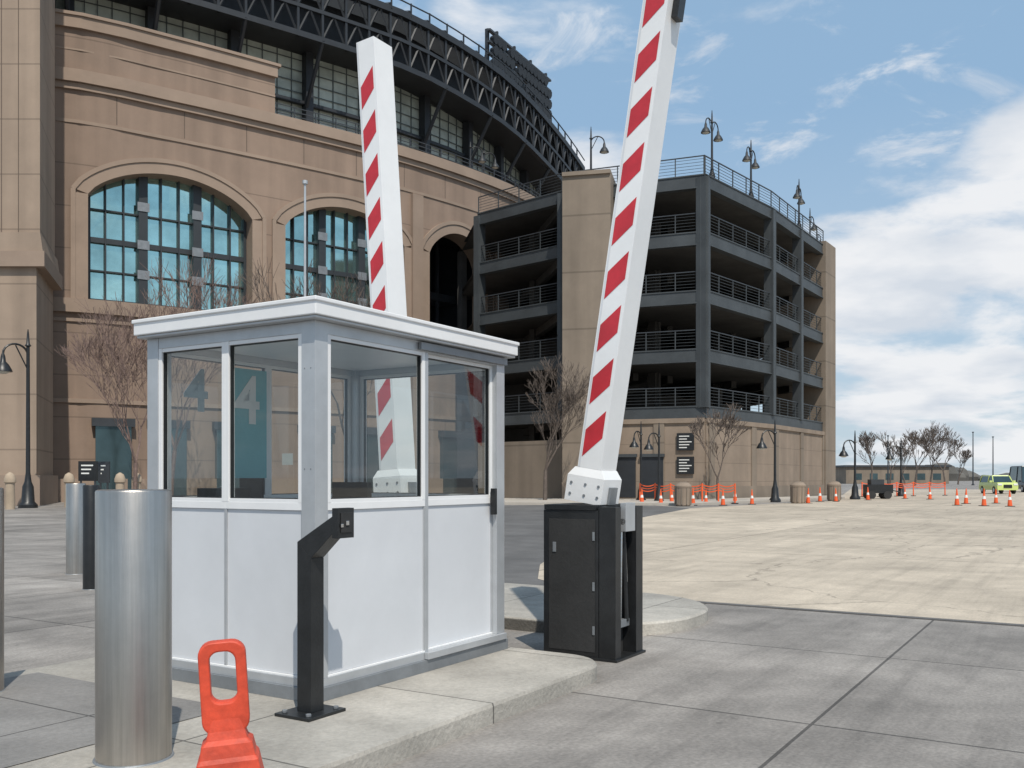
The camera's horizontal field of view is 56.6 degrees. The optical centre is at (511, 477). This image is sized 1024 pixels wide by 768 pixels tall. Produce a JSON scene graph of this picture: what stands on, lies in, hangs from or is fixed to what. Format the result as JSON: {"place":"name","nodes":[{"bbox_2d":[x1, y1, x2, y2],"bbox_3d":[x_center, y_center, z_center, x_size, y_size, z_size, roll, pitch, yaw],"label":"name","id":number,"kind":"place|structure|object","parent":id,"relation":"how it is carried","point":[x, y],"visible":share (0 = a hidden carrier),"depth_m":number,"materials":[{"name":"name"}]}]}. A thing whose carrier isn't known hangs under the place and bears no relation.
{"place":"outdoors","nodes":[
{"label":"outdoors","id":0,"kind":"place"},
{"bbox_2d":[356,36,416,492],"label":"barrier gate","id":1,"kind":"structure","parent":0,"point":[396,472],"depth_m":9.11,"materials":[{"name":"white metal"}]},
{"bbox_2d":[4,481,1023,767],"bbox_3d":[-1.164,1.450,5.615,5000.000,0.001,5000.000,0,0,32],"label":"ground","id":2,"kind":"structure","parent":0,"point":[738,687],"depth_m":6.51,"materials":[{"name":"concrete"}]},
{"bbox_2d":[4,472,15,508],"bbox_3d":[-23.250,0.590,44.000,0.520,1.720,0.520,0,0,0],"label":"stone bollard","id":3,"kind":"object","parent":2,"relation":"on","point":[9,479],"visible":0.98,"depth_m":43.83,"materials":[{"name":"beige stone"}]},
{"bbox_2d":[0,330,37,507],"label":"street lamp","id":4,"kind":"object","parent":2,"relation":"on","point":[27,498],"visible":1,"depth_m":45.90,"materials":[{"name":"black metal"}]},
{"bbox_2d":[63,473,74,506],"bbox_3d":[-21.917,0.590,47.000,0.520,1.720,0.520,0,0,0],"label":"stone bollard","id":5,"kind":"object","parent":2,"relation":"on","point":[68,478],"visible":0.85,"depth_m":46.82,"materials":[{"name":"beige stone"}]},
{"bbox_2d":[65,483,85,574],"bbox_3d":[-6.609,0.766,14.400,0.304,1.372,0.304,0,0,0],"label":"steel bollard","id":6,"kind":"object","parent":2,"relation":"on","point":[74,528],"visible":0.87,"depth_m":14.28,"materials":[{"name":"silver metal"}]},
{"bbox_2d":[78,461,97,484],"bbox_3d":[-21.423,0.300,47.997,0.950,2.300,0.086,0,0,0],"label":"information sign","id":7,"kind":"object","parent":2,"relation":"on","point":[87,470],"visible":0.79,"depth_m":47.96,"materials":[{"name":"metal"}]},
{"bbox_2d":[82,485,98,589],"bbox_3d":[-5.495,0.771,12.400,0.224,1.362,0.224,0,0,0],"label":"black bollard","id":8,"kind":"object","parent":2,"relation":"on","point":[89,537],"visible":0.85,"depth_m":12.31,"materials":[{"name":"metal"}]},
{"bbox_2d":[98,462,109,489],"bbox_3d":[-21.044,0.300,48.997,0.600,2.300,0.086,0,0,0],"label":"information sign","id":9,"kind":"object","parent":2,"relation":"on","point":[103,472],"visible":0.77,"depth_m":48.96,"materials":[{"name":"metal"}]},
{"bbox_2d":[114,473,125,488],"bbox_3d":[-19.394,0.590,47.000,0.520,1.720,0.520,0,0,0],"label":"stone bollard","id":10,"kind":"object","parent":2,"relation":"on","point":[119,480],"visible":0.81,"depth_m":46.82,"materials":[{"name":"beige stone"}]},
{"bbox_2d":[54,292,198,488],"bbox_3d":[-19.211,-4.024,48.630,7.317,11.052,6.864,0,0,-33],"label":"bare tree","id":11,"kind":"object","parent":2,"relation":"on","point":[122,369],"visible":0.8,"depth_m":48.52,"materials":[{"name":"brown plant"}]},
{"bbox_2d":[132,473,141,488],"bbox_3d":[-19.737,0.590,50.000,0.520,1.720,0.520,0,0,0],"label":"stone bollard","id":12,"kind":"object","parent":2,"relation":"on","point":[139,480],"visible":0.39,"depth_m":49.88,"materials":[{"name":"beige stone"}]},
{"bbox_2d":[77,253,265,495],"bbox_3d":[-18.100,-5.523,52.653,9.134,14.054,8.466,0,0,28],"label":"bare tree","id":13,"kind":"object","parent":2,"relation":"on","point":[176,442],"visible":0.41,"depth_m":52.11,"materials":[{"name":"brown plant"}]},
{"bbox_2d":[196,639,263,767],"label":"traffic channelizer","id":14,"kind":"object","parent":2,"relation":"on","point":[229,741],"visible":1,"depth_m":3.45,"materials":[{"name":"orange plastic"}]},
{"bbox_2d":[0,0,584,505],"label":"baseball stadium","id":15,"kind":"object","parent":2,"relation":"on","point":[140,140],"visible":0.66,"depth_m":62.76,"materials":[{"name":"brown stone"}]},
{"bbox_2d":[90,179,431,321],"bbox_3d":[-11.865,-15.050,73.088,6.415,9.400,40.686,0,0,37],"label":"window glass","id":16,"kind":"structure","parent":15,"relation":"in","point":[169,189],"depth_m":61.93,"materials":[{"name":"teal glass"}]},
{"bbox_2d":[91,418,480,495],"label":"entrance doors","id":17,"kind":"structure","parent":15,"relation":"in","point":[458,449],"depth_m":61.88,"materials":[{"name":"glass"}]},
{"bbox_2d":[469,138,485,166],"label":"street lamp","id":18,"kind":"object","parent":15,"relation":"on","point":[481,159],"visible":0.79,"depth_m":79.42,"materials":[{"name":"metal"}]},
{"bbox_2d":[483,145,498,172],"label":"street lamp","id":19,"kind":"object","parent":15,"relation":"on","point":[494,165],"visible":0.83,"depth_m":80.86,"materials":[{"name":"metal"}]},
{"bbox_2d":[4,647,596,767],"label":"concrete island","id":20,"kind":"structure","parent":2,"relation":"on","point":[386,724],"depth_m":5.46,"materials":[{"name":"grey concrete"}]},
{"bbox_2d":[0,672,200,767],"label":"island pavement","id":21,"kind":"structure","parent":20,"relation":"on","point":[42,715],"depth_m":5.30,"materials":[{"name":"concrete"}]},
{"bbox_2d":[0,487,5,691],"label":"steel bollard","id":22,"kind":"object","parent":21,"relation":"on","point":[2,688],"visible":1,"depth_m":5.92,"materials":[{"name":"silver metal"}]},
{"bbox_2d":[92,489,173,767],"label":"steel bollard","id":23,"kind":"object","parent":20,"relation":"on","point":[133,628],"visible":1,"depth_m":4.38,"materials":[{"name":"silver metal"}]},
{"bbox_2d":[274,508,353,721],"bbox_3d":[-1.075,0.748,5.324,0.408,1.165,0.300,0,0,32],"label":"card reader post","id":24,"kind":"object","parent":20,"relation":"on","point":[316,545],"visible":1,"depth_m":5.32,"materials":[{"name":"metal"}]},
{"bbox_2d":[132,295,518,700],"bbox_3d":[-1.248,0.135,6.905,1.670,2.390,2.275,0,0,32],"label":"security booth","id":25,"kind":"object","parent":20,"relation":"on","point":[413,584],"visible":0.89,"depth_m":6.22,"materials":[{"name":"metal"}]},
{"bbox_2d":[234,257,373,434],"bbox_3d":[-10.318,-5.413,54.540,6.009,13.875,11.087,0,0,41],"label":"bare tree","id":26,"kind":"object","parent":2,"relation":"on","point":[314,292],"visible":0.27,"depth_m":53.63,"materials":[{"name":"brown plant"}]},
{"bbox_2d":[302,180,307,296],"bbox_3d":[-10.895,-7.100,50.000,0.400,17.100,0.380,0,0,0],"label":"flagpole","id":27,"kind":"object","parent":2,"relation":"on","point":[304,182],"visible":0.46,"depth_m":49.94,"materials":[{"name":"metal"}]},
{"bbox_2d":[457,155,835,498],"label":"parking garage","id":28,"kind":"structure","parent":2,"relation":"on","point":[738,302],"depth_m":66.75,"materials":[{"name":"concrete"}]},
{"bbox_2d":[589,129,608,168],"bbox_3d":[5.670,-21.075,63.000,1.531,4.450,0.669,0,0,0],"label":"street lamp","id":29,"kind":"object","parent":28,"relation":"on","point":[604,150],"visible":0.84,"depth_m":62.94,"materials":[{"name":"metal"}]},
{"bbox_2d":[701,113,722,177],"bbox_3d":[12.947,-21.325,61.500,0.669,4.950,2.394,0,0,38],"label":"street lamp","id":30,"kind":"object","parent":28,"relation":"on","point":[706,130],"visible":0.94,"depth_m":61.44,"materials":[{"name":"metal"}]},
{"bbox_2d":[742,142,759,196],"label":"street lamp","id":31,"kind":"object","parent":28,"relation":"on","point":[748,158],"visible":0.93,"depth_m":65.94,"materials":[{"name":"metal"}]},
{"bbox_2d":[793,182,804,227],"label":"street lamp","id":32,"kind":"object","parent":28,"relation":"on","point":[797,195],"visible":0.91,"depth_m":73.93,"materials":[{"name":"metal"}]},
{"bbox_2d":[809,211,817,234],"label":"street lamp","id":33,"kind":"object","parent":28,"relation":"on","point":[810,218],"visible":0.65,"depth_m":82.23,"materials":[{"name":"metal"}]},
{"bbox_2d":[674,482,691,505],"bbox_3d":[8.820,0.825,49.000,0.880,1.250,0.880,0,0,0],"label":"trash bin","id":34,"kind":"object","parent":2,"relation":"on","point":[682,493],"visible":0.98,"depth_m":48.68,"materials":[{"name":"concrete"}]},
{"bbox_2d":[639,483,738,503],"bbox_3d":[9.993,0.875,54.500,6.141,1.150,0.389,0,0,31],"label":"orange barrier fence","id":35,"kind":"object","parent":2,"relation":"on","point":[701,487],"visible":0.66,"depth_m":53.99,"materials":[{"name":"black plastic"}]},
{"bbox_2d":[687,403,747,499],"bbox_3d":[12.229,-1.468,56.089,4.177,5.963,3.046,0,0,-35],"label":"bare tree","id":36,"kind":"object","parent":2,"relation":"on","point":[721,423],"visible":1,"depth_m":55.87,"materials":[{"name":"brown plant"}]},
{"bbox_2d":[719,489,726,505],"bbox_3d":[11.104,1.010,50.011,0.355,0.880,0.355,0,-1,-4],"label":"traffic cone","id":37,"kind":"object","parent":2,"relation":"on","point":[722,501],"visible":1,"depth_m":49.93,"materials":[{"name":"orange plastic"}]},
{"bbox_2d":[749,490,755,504],"bbox_3d":[13.136,1.035,52.007,0.334,0.830,0.333,0,-1,-7],"label":"traffic cone","id":38,"kind":"object","parent":2,"relation":"on","point":[751,500],"visible":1,"depth_m":51.94,"materials":[{"name":"orange plastic"}]},
{"bbox_2d":[827,481,840,500],"bbox_3d":[20.337,0.825,60.000,0.880,1.250,0.880,0,0,0],"label":"trash bin","id":39,"kind":"object","parent":2,"relation":"on","point":[832,486],"visible":0.91,"depth_m":59.69,"materials":[{"name":"concrete"}]},
{"bbox_2d":[856,431,877,478],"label":"bare tree","id":40,"kind":"object","parent":2,"relation":"on","point":[864,442],"visible":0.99,"depth_m":170.16,"materials":[{"name":"brown plant"}]},
{"bbox_2d":[887,435,888,483],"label":"light pole","id":41,"kind":"object","parent":2,"relation":"on","point":[887,461],"visible":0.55,"depth_m":149.95,"materials":[{"name":"metal"}]},
{"bbox_2d":[874,431,913,483],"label":"bare tree","id":42,"kind":"object","parent":2,"relation":"on","point":[893,450],"visible":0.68,"depth_m":190.00,"materials":[{"name":"brown plant"}]},
{"bbox_2d":[892,445,913,484],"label":"bare tree","id":43,"kind":"object","parent":2,"relation":"on","point":[905,457],"visible":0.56,"depth_m":204.93,"materials":[{"name":"brown plant"}]},
{"bbox_2d":[902,422,950,485],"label":"bare tree","id":44,"kind":"object","parent":2,"relation":"on","point":[911,437],"visible":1,"depth_m":173.99,"materials":[{"name":"brown plant"}]},
{"bbox_2d":[914,429,957,485],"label":"bare tree","id":45,"kind":"object","parent":2,"relation":"on","point":[937,449],"visible":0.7,"depth_m":178.53,"materials":[{"name":"brown plant"}]},
{"bbox_2d":[913,427,965,481],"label":"bare tree","id":46,"kind":"object","parent":2,"relation":"on","point":[952,449],"visible":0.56,"depth_m":190.31,"materials":[{"name":"brown plant"}]},
{"bbox_2d":[954,448,971,484],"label":"bare tree","id":47,"kind":"object","parent":2,"relation":"on","point":[966,455],"visible":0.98,"depth_m":208.90,"materials":[{"name":"brown plant"}]},
{"bbox_2d":[935,463,1008,480],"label":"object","id":48,"kind":"object","parent":2,"relation":"on","point":[965,475],"visible":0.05,"depth_m":469.08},
{"bbox_2d":[971,432,974,484],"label":"light pole","id":49,"kind":"object","parent":2,"relation":"on","point":[972,462],"visible":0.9,"depth_m":189.94,"materials":[{"name":"metal"}]},
{"bbox_2d":[992,436,993,474],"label":"light pole","id":50,"kind":"object","parent":2,"relation":"on","point":[992,459],"visible":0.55,"depth_m":199.94,"materials":[{"name":"metal"}]},
{"bbox_2d":[504,505,688,585],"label":"asphalt road","id":51,"kind":"structure","parent":0,"point":[523,542],"depth_m":22.34,"materials":[{"name":"grey asphalt"}]},
{"bbox_2d":[504,583,707,634],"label":"concrete island","id":52,"kind":"structure","parent":0,"point":[524,608],"depth_m":9.46,"materials":[{"name":"grey concrete"}]},
{"bbox_2d":[544,0,685,662],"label":"barrier gate","id":53,"kind":"structure","parent":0,"point":[593,575],"depth_m":7.61,"materials":[{"name":"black metal"}]},
{"bbox_2d":[504,495,844,505],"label":"sidewalk","id":54,"kind":"structure","parent":0,"point":[541,501],"depth_m":53.51,"materials":[{"name":"beige concrete"}]},
{"bbox_2d":[525,354,590,499],"bbox_3d":[2.989,-3.026,57.482,4.571,9.048,4.466,0,0,0],"label":"bare tree","id":55,"kind":"object","parent":54,"relation":"on","point":[570,398],"visible":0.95,"depth_m":56.86,"materials":[{"name":"brown plant"}]},
{"bbox_2d":[629,424,645,499],"bbox_3d":[7.496,-0.975,56.693,0.608,4.850,1.392,0,0,38],"label":"street lamp","id":56,"kind":"object","parent":54,"relation":"on","point":[633,444],"visible":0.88,"depth_m":56.93,"materials":[{"name":"black metal"}]},
{"bbox_2d":[640,489,643,501],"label":"traffic cone","id":57,"kind":"object","parent":54,"relation":"on","point":[641,498],"visible":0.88,"depth_m":52.95,"materials":[{"name":"orange plastic"}]},
{"bbox_2d":[644,425,663,500],"bbox_3d":[8.187,-0.875,54.779,1.392,4.650,0.608,0,0,-34],"label":"street lamp","id":58,"kind":"object","parent":54,"relation":"on","point":[648,447],"visible":0.92,"depth_m":54.91,"materials":[{"name":"black metal"}]},
{"bbox_2d":[659,489,662,502],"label":"traffic cone","id":59,"kind":"object","parent":54,"relation":"on","point":[660,499],"visible":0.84,"depth_m":50.95,"materials":[{"name":"orange plastic"}]},
{"bbox_2d":[692,489,696,505],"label":"traffic cone","id":60,"kind":"object","parent":54,"relation":"on","point":[693,499],"visible":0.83,"depth_m":49.93,"materials":[{"name":"orange plastic"}]},
{"bbox_2d":[704,491,707,501],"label":"traffic cone","id":61,"kind":"object","parent":54,"relation":"on","point":[705,499],"visible":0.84,"depth_m":52.95,"materials":[{"name":"orange plastic"}]},
{"bbox_2d":[756,421,780,501],"bbox_3d":[15.359,-1.025,56.870,1.566,4.950,0.684,0,0,-17],"label":"street lamp","id":62,"kind":"object","parent":54,"relation":"on","point":[774,490],"visible":0.99,"depth_m":56.87,"materials":[{"name":"black metal"}]},
{"bbox_2d":[380,0,1023,475],"label":"sky","id":63,"kind":"structure","parent":0,"point":[899,124],"materials":[{"name":"blue"}]},
{"bbox_2d":[538,489,1023,623],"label":"parking lot","id":64,"kind":"structure","parent":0,"point":[921,554],"depth_m":17.68,"materials":[{"name":"concrete"}]},
{"bbox_2d":[790,482,805,503],"bbox_3d":[16.257,0.825,54.000,0.880,1.250,0.880,0,0,0],"label":"trash bin","id":65,"kind":"object","parent":64,"relation":"on","point":[797,492],"visible":0.99,"depth_m":53.67,"materials":[{"name":"concrete"}]},
{"bbox_2d":[806,488,809,502],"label":"traffic cone","id":66,"kind":"object","parent":64,"relation":"on","point":[808,498],"visible":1,"depth_m":53.93,"materials":[{"name":"orange plastic"}]},
{"bbox_2d":[816,488,823,501],"bbox_3d":[18.803,1.003,58.002,0.361,0.894,0.361,0,0,-33],"label":"traffic cone","id":67,"kind":"object","parent":64,"relation":"on","point":[819,498],"visible":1,"depth_m":57.93,"materials":[{"name":"orange plastic"}]},
{"bbox_2d":[832,488,839,501],"bbox_3d":[19.772,1.038,58.006,0.331,0.825,0.331,-2,-1,34],"label":"traffic cone","id":68,"kind":"object","parent":64,"relation":"on","point":[835,498],"visible":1,"depth_m":57.94,"materials":[{"name":"orange plastic"}]},
{"bbox_2d":[839,433,859,499],"bbox_3d":[22.686,-0.875,63.870,1.566,4.650,0.684,0,0,-17],"label":"street lamp","id":69,"kind":"object","parent":64,"relation":"on","point":[854,493],"visible":1,"depth_m":63.87,"materials":[{"name":"black metal"}]},
{"bbox_2d":[698,601,1023,626],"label":"expansion joint strip","id":70,"kind":"object","parent":64,"relation":"on","point":[881,615],"depth_m":10.06,"materials":[{"name":"concrete"}]},
{"bbox_2d":[866,487,869,499],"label":"traffic cone","id":71,"kind":"object","parent":64,"relation":"on","point":[867,497],"visible":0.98,"depth_m":61.94,"materials":[{"name":"orange plastic"}]},
{"bbox_2d":[863,479,899,498],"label":"equipment cart","id":72,"kind":"object","parent":64,"relation":"on","point":[881,488],"visible":0.91,"depth_m":65.60,"materials":[{"name":"metal"}]},
{"bbox_2d":[885,440,903,495],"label":"street lamp","id":73,"kind":"object","parent":64,"relation":"on","point":[890,457],"visible":0.94,"depth_m":74.93,"materials":[{"name":"black metal"}]},
{"bbox_2d":[860,482,947,496],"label":"orange barrier fence","id":74,"kind":"object","parent":64,"relation":"on","point":[913,486],"visible":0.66,"depth_m":75.56,"materials":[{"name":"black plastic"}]},
{"bbox_2d":[928,487,931,498],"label":"traffic cone","id":75,"kind":"object","parent":64,"relation":"on","point":[929,496],"visible":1,"depth_m":63.94,"materials":[{"name":"orange plastic"}]},
{"bbox_2d":[954,488,959,505],"bbox_3d":[23.420,0.998,50.010,0.365,0.904,0.365,0,-1,-8],"label":"traffic cone","id":76,"kind":"object","parent":64,"relation":"on","point":[957,500],"visible":1,"depth_m":49.94,"materials":[{"name":"orange plastic"}]},
{"bbox_2d":[961,488,970,503],"bbox_3d":[25.331,1.013,52.992,0.352,0.874,0.352,0,1,-18],"label":"traffic cone","id":77,"kind":"object","parent":64,"relation":"on","point":[966,499],"visible":0.99,"depth_m":52.93,"materials":[{"name":"orange plastic"}]},
{"bbox_2d":[978,489,989,505],"bbox_3d":[24.346,0.997,48.998,0.366,0.907,0.366,0,0,-10],"label":"traffic cone","id":78,"kind":"object","parent":64,"relation":"on","point":[984,501],"visible":0.98,"depth_m":48.93,"materials":[{"name":"orange plastic"}]},
{"bbox_2d":[994,489,997,502],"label":"traffic cone","id":79,"kind":"object","parent":64,"relation":"on","point":[995,499],"visible":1,"depth_m":53.94,"materials":[{"name":"orange plastic"}]},
{"bbox_2d":[979,475,1017,493],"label":"utility vehicle","id":80,"kind":"object","parent":64,"relation":"on","point":[1001,483],"visible":0.96,"depth_m":87.05,"materials":[{"name":"paint"}]},
{"bbox_2d":[1005,490,1014,506],"bbox_3d":[25.156,1.026,48.010,0.341,0.848,0.341,0,-2,-31],"label":"traffic cone","id":81,"kind":"object","parent":64,"relation":"on","point":[1009,502],"visible":1,"depth_m":47.95,"materials":[{"name":"orange plastic"}]},
{"bbox_2d":[1009,466,1023,491],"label":"parked van","id":82,"kind":"object","parent":64,"relation":"on","point":[1016,473],"visible":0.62,"depth_m":97.79,"materials":[{"name":"grey metal"}]},
{"bbox_2d":[836,465,951,483],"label":"distant building","id":83,"kind":"structure","parent":0,"point":[844,474],"depth_m":240.00,"materials":[{"name":"metal"}]}
]}

